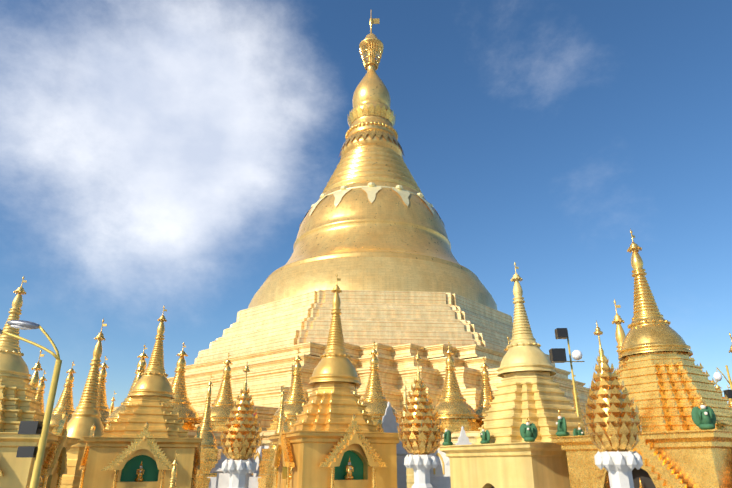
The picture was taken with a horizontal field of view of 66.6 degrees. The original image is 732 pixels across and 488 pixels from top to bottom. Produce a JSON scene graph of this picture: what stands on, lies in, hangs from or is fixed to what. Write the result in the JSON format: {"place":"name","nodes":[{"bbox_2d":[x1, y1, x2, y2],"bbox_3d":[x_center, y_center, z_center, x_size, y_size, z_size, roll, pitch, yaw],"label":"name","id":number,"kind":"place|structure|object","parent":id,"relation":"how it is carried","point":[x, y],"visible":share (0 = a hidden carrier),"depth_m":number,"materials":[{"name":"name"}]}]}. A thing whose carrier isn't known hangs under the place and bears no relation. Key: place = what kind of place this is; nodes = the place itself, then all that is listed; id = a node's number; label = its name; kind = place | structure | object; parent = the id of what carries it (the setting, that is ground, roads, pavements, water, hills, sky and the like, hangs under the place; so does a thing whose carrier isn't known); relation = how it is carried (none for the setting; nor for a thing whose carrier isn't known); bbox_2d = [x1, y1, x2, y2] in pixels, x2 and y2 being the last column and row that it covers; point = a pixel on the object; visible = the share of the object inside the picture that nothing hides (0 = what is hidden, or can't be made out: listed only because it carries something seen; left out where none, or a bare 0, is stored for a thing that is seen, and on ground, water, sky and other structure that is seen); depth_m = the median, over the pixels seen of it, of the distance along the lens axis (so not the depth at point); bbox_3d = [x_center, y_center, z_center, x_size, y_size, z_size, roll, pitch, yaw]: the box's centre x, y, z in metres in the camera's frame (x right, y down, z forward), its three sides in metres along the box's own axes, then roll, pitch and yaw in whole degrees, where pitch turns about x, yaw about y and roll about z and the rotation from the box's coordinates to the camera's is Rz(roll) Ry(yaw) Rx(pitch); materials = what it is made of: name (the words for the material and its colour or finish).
{"place":"outdoors","nodes":[
{"label":"outdoors","id":0,"kind":"place"},
{"bbox_2d":[169,450,178,487],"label":"stupa","id":1,"kind":"object","parent":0,"point":[172,481],"visible":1,"depth_m":12.62,"materials":[{"name":"gold metal"}]},
{"bbox_2d":[221,459,256,487],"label":"white pedestal","id":2,"kind":"object","parent":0,"point":[238,471],"visible":1,"depth_m":14.29,"materials":[{"name":"white paint"}]},
{"bbox_2d":[0,0,731,411],"label":"sky","id":3,"kind":"structure","parent":0,"point":[174,155],"materials":[{"name":"blue"}]},
{"bbox_2d":[404,454,438,487],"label":"white pedestal","id":4,"kind":"object","parent":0,"point":[421,465],"visible":1,"depth_m":14.26,"materials":[{"name":"white paint"}]},
{"bbox_2d":[594,451,642,487],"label":"white pedestal","id":5,"kind":"object","parent":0,"point":[618,466],"visible":1,"depth_m":10.97,"materials":[{"name":"white paint"}]},
{"label":"ground platform","id":6,"kind":"structure","parent":0,"visible":0},
{"bbox_2d":[0,320,61,487],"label":"lamp post","id":7,"kind":"object","parent":6,"relation":"on","point":[41,428],"visible":1,"depth_m":10.95,"materials":[{"name":"metal"}]},
{"bbox_2d":[29,350,43,398],"bbox_3d":[-17.418,9.225,28.500,2.891,7.861,2.891,0,-22,1],"label":"stupa","id":8,"kind":"object","parent":6,"relation":"on","point":[34,382],"visible":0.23,"depth_m":29.29,"materials":[{"name":"gold metal"}]},
{"bbox_2d":[0,276,79,487],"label":"shrine","id":9,"kind":"object","parent":6,"relation":"on","point":[18,403],"visible":0.81,"depth_m":19.64,"materials":[{"name":"gold metal"}]},
{"bbox_2d":[38,476,43,487],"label":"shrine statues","id":10,"kind":"object","parent":9,"relation":"on","point":[41,481],"visible":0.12,"depth_m":19.55,"materials":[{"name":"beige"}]},
{"bbox_2d":[60,318,106,487],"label":"stupa","id":11,"kind":"object","parent":6,"relation":"on","point":[86,415],"visible":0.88,"depth_m":34.61,"materials":[{"name":"gold metal"}]},
{"bbox_2d":[105,391,115,428],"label":"stupa","id":12,"kind":"object","parent":6,"relation":"on","point":[111,407],"visible":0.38,"depth_m":49.96,"materials":[{"name":"gold metal"}]},
{"bbox_2d":[131,358,144,398],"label":"stupa","id":13,"kind":"object","parent":6,"relation":"on","point":[139,370],"visible":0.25,"depth_m":43.13,"materials":[{"name":"gold metal"}]},
{"bbox_2d":[79,306,203,487],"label":"shrine","id":14,"kind":"object","parent":6,"relation":"on","point":[146,428],"visible":1,"depth_m":26.26,"materials":[{"name":"gold metal"}]},
{"bbox_2d":[135,461,144,481],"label":"shrine statues","id":15,"kind":"object","parent":14,"relation":"attached to","point":[139,474],"visible":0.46,"depth_m":25.66,"materials":[{"name":"gold metal"}]},
{"bbox_2d":[194,374,221,487],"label":"stupa","id":16,"kind":"object","parent":6,"relation":"on","point":[210,455],"visible":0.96,"depth_m":37.65,"materials":[{"name":"gold metal"}]},
{"bbox_2d":[210,455,256,487],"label":"white stele","id":17,"kind":"object","parent":6,"relation":"on","point":[222,479],"visible":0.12,"depth_m":27.00,"materials":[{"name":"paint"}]},
{"bbox_2d":[220,362,263,459],"bbox_3d":[-3.306,4.460,15.102,1.155,2.599,1.164,0,-22,1],"label":"lotus bud finial","id":18,"kind":"object","parent":6,"relation":"on","point":[241,439],"visible":1,"depth_m":14.57,"materials":[{"name":"gold metal"}]},
{"bbox_2d":[258,385,284,487],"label":"stupa","id":19,"kind":"object","parent":6,"relation":"on","point":[266,474],"visible":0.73,"depth_m":37.08,"materials":[{"name":"gold metal"}]},
{"bbox_2d":[207,477,450,487],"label":"wall","id":20,"kind":"structure","parent":6,"relation":"on","point":[440,482],"depth_m":37.46,"materials":[{"name":"white paint"}]},
{"bbox_2d":[217,446,449,476],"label":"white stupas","id":21,"kind":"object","parent":6,"relation":"on","point":[439,471],"depth_m":42.53,"materials":[{"name":"white paint"}]},
{"bbox_2d":[183,430,480,445],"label":"small stupas","id":22,"kind":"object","parent":21,"relation":"on","point":[470,435],"depth_m":41.38,"materials":[{"name":"gold metal"}]},
{"bbox_2d":[113,342,593,430],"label":"stupa terraces","id":23,"kind":"object","parent":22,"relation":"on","point":[269,375],"visible":0.23,"depth_m":67.04,"materials":[{"name":"gold metal"}]},
{"bbox_2d":[194,289,554,366],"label":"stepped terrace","id":24,"kind":"structure","parent":23,"relation":"on","point":[396,318],"depth_m":77.06,"materials":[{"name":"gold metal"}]},
{"bbox_2d":[248,257,496,309],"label":"stupa circular bands","id":25,"kind":"object","parent":24,"relation":"on","point":[381,273],"visible":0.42,"depth_m":83.65,"materials":[{"name":"gold metal"}]},
{"bbox_2d":[266,10,478,279],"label":"stupa","id":26,"kind":"object","parent":25,"relation":"on","point":[386,222],"visible":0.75,"depth_m":96.03,"materials":[{"name":"gold metal"}]},
{"bbox_2d":[359,18,382,70],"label":"finial crown","id":27,"kind":"object","parent":26,"relation":"attached to","point":[378,58],"visible":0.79,"depth_m":121.40,"materials":[{"name":"gold metal"}]},
{"bbox_2d":[339,103,404,159],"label":"lotus petal moulding","id":28,"kind":"object","parent":26,"relation":"attached to","point":[371,132],"visible":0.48,"depth_m":112.09,"materials":[{"name":"gold metal"}]},
{"bbox_2d":[299,182,444,226],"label":"stupa pendants","id":29,"kind":"object","parent":26,"relation":"attached to","point":[371,189],"visible":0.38,"depth_m":98.30,"materials":[{"name":"gold metal"}]},
{"bbox_2d":[251,453,444,474],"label":"plinth arches","id":30,"kind":"structure","parent":21,"relation":"attached to","point":[437,454],"depth_m":42.63,"materials":[{"name":"gold metal"}]},
{"bbox_2d":[35,337,731,433],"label":"small stupas","id":31,"kind":"object","parent":21,"relation":"on","point":[457,412],"visible":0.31,"depth_m":46.75,"materials":[{"name":"gold metal"}]},
{"bbox_2d":[267,275,401,487],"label":"shrine","id":32,"kind":"object","parent":6,"relation":"on","point":[333,428],"visible":1,"depth_m":23.72,"materials":[{"name":"gold metal"}]},
{"bbox_2d":[290,456,353,479],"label":"shrine statues","id":33,"kind":"object","parent":32,"relation":"in","point":[349,471],"visible":0.31,"depth_m":23.04,"materials":[{"name":"gold metal"}]},
{"bbox_2d":[382,401,412,487],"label":"white stele","id":34,"kind":"object","parent":6,"relation":"on","point":[389,423],"visible":0.38,"depth_m":27.67,"materials":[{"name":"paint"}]},
{"bbox_2d":[400,379,413,487],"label":"stupa","id":35,"kind":"object","parent":6,"relation":"on","point":[410,476],"visible":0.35,"depth_m":35.54,"materials":[{"name":"gold metal"}]},
{"bbox_2d":[397,349,443,454],"bbox_3d":[1.456,4.220,15.120,1.246,2.804,1.255,0,-22,1],"label":"lotus bud finial","id":36,"kind":"object","parent":6,"relation":"on","point":[420,432],"visible":0.98,"depth_m":14.54,"materials":[{"name":"gold metal"}]},
{"bbox_2d":[445,426,471,465],"bbox_3d":[5.854,12.995,33.091,2.320,4.211,1.414,0,-22,1],"label":"white stele","id":37,"kind":"object","parent":6,"relation":"on","point":[463,438],"visible":0.25,"depth_m":33.33,"materials":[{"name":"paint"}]},
{"bbox_2d":[439,262,587,487],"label":"shrine","id":38,"kind":"object","parent":6,"relation":"on","point":[507,456],"visible":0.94,"depth_m":21.38,"materials":[{"name":"gold metal"}]},
{"bbox_2d":[442,416,583,445],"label":"green statues","id":39,"kind":"object","parent":38,"relation":"on","point":[528,432],"visible":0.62,"depth_m":20.19,"materials":[{"name":"green paint"},{"name":"gold"}]},
{"bbox_2d":[549,328,584,416],"bbox_3d":[10.575,8.612,28.169,1.750,8.758,0.570,0,-22,1],"label":"speaker pole","id":40,"kind":"object","parent":6,"relation":"on","point":[557,355],"visible":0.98,"depth_m":29.09,"materials":[{"name":"metal"}]},
{"bbox_2d":[571,375,587,428],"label":"stupa","id":41,"kind":"object","parent":6,"relation":"on","point":[580,410],"visible":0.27,"depth_m":40.80,"materials":[{"name":"gold metal"}]},
{"bbox_2d":[581,320,641,451],"bbox_3d":[5.090,2.941,11.803,1.154,2.733,1.162,0,-22,1],"label":"lotus bud finial","id":42,"kind":"object","parent":6,"relation":"on","point":[612,424],"visible":0.98,"depth_m":11.27,"materials":[{"name":"gold metal"}]},
{"bbox_2d":[612,299,625,365],"bbox_3d":[14.934,8.518,31.484,3.212,11.363,3.212,0,-22,1],"label":"stupa","id":43,"kind":"object","parent":6,"relation":"on","point":[620,335],"visible":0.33,"depth_m":32.68,"materials":[{"name":"gold metal"}]},
{"bbox_2d":[548,228,731,487],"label":"small stupa","id":44,"kind":"object","parent":6,"relation":"on","point":[663,377],"visible":0.85,"depth_m":17.09,"materials":[{"name":"gold metal"}]},
{"bbox_2d":[556,395,715,487],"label":"green statues","id":45,"kind":"object","parent":44,"relation":"attached to","point":[704,417],"visible":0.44,"depth_m":15.14,"materials":[{"name":"green"}]},
{"bbox_2d":[713,365,731,398],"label":"lamp post","id":46,"kind":"object","parent":6,"relation":"on","point":[717,376],"visible":1,"depth_m":24.84,"materials":[{"name":"paint"}]}
]}

